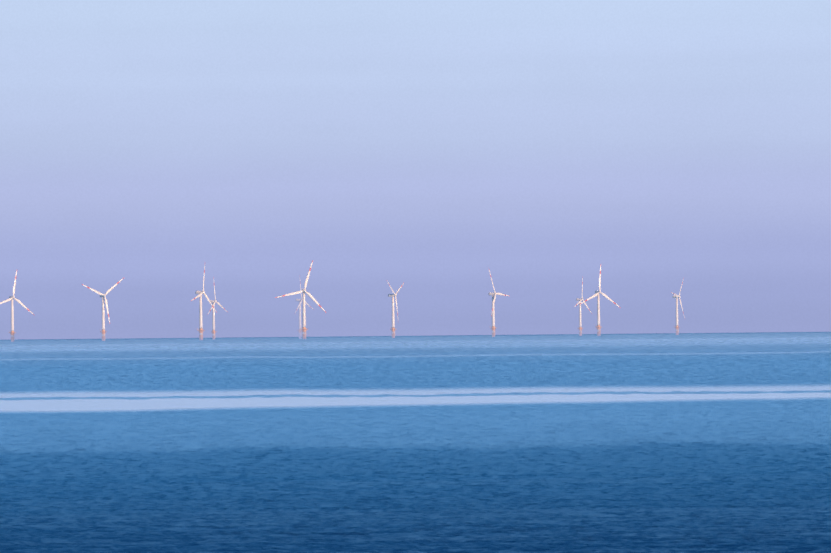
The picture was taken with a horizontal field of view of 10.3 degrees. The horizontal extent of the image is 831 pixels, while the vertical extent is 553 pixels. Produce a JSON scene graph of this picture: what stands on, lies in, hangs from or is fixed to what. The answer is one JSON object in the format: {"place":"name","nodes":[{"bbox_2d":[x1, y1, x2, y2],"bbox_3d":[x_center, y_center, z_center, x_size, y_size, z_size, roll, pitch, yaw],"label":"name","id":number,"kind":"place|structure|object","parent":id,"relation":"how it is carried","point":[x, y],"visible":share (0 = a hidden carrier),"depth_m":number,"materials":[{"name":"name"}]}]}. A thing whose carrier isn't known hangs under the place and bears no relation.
{"place":"outdoors","nodes":[
{"label":"outdoors","id":0,"kind":"place"},
{"bbox_2d":[0,332,830,552],"bbox_3d":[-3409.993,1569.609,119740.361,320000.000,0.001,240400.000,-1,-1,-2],"label":"sea","id":1,"kind":"structure","parent":0,"point":[646,443],"depth_m":194.81,"materials":[{"name":"liquid"}]},
{"bbox_2d":[0,271,34,341],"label":"turbine","id":2,"kind":"object","parent":1,"relation":"in","point":[12,332],"visible":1,"depth_m":9444.33,"materials":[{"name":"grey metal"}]},
{"bbox_2d":[82,278,123,340],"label":"turbine","id":3,"kind":"object","parent":1,"relation":"in","point":[103,296],"visible":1,"depth_m":9190.55,"materials":[{"name":"grey metal"}]},
{"bbox_2d":[191,267,216,339],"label":"turbine","id":4,"kind":"object","parent":1,"relation":"in","point":[200,293],"visible":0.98,"depth_m":8744.11,"materials":[{"name":"grey metal"}]},
{"bbox_2d":[208,285,225,338],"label":"turbine","id":5,"kind":"object","parent":1,"relation":"in","point":[213,302],"visible":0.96,"depth_m":10965.14,"materials":[{"name":"grey metal"}]},
{"bbox_2d":[275,261,325,338],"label":"turbine","id":6,"kind":"object","parent":1,"relation":"in","point":[303,328],"visible":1,"depth_m":8583.97,"materials":[{"name":"grey metal"}]},
{"bbox_2d":[295,282,313,338],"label":"turbine","id":7,"kind":"object","parent":1,"relation":"in","point":[299,307],"visible":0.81,"depth_m":10748.99,"materials":[{"name":"grey metal"}]},
{"bbox_2d":[387,281,403,337],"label":"turbine","id":8,"kind":"object","parent":1,"relation":"in","point":[393,318],"visible":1,"depth_m":9754.99,"materials":[{"name":"grey metal"}]},
{"bbox_2d":[488,270,508,336],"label":"turbine","id":9,"kind":"object","parent":1,"relation":"in","point":[494,294],"visible":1,"depth_m":9643.34,"materials":[{"name":"grey metal"}]},
{"bbox_2d":[574,278,590,335],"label":"turbine","id":10,"kind":"object","parent":1,"relation":"in","point":[580,328],"visible":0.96,"depth_m":11461.96,"materials":[{"name":"grey metal"}]},
{"bbox_2d":[580,265,620,335],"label":"turbine","id":11,"kind":"object","parent":1,"relation":"in","point":[598,311],"visible":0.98,"depth_m":9506.84,"materials":[{"name":"grey metal"}]},
{"bbox_2d":[671,278,684,334],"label":"turbine","id":12,"kind":"object","parent":1,"relation":"in","point":[676,297],"visible":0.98,"depth_m":10884.76,"materials":[{"name":"grey metal"}]},
{"bbox_2d":[0,0,830,339],"label":"sky","id":13,"kind":"structure","parent":0,"point":[431,147],"materials":[{"name":"blue"}]}
]}

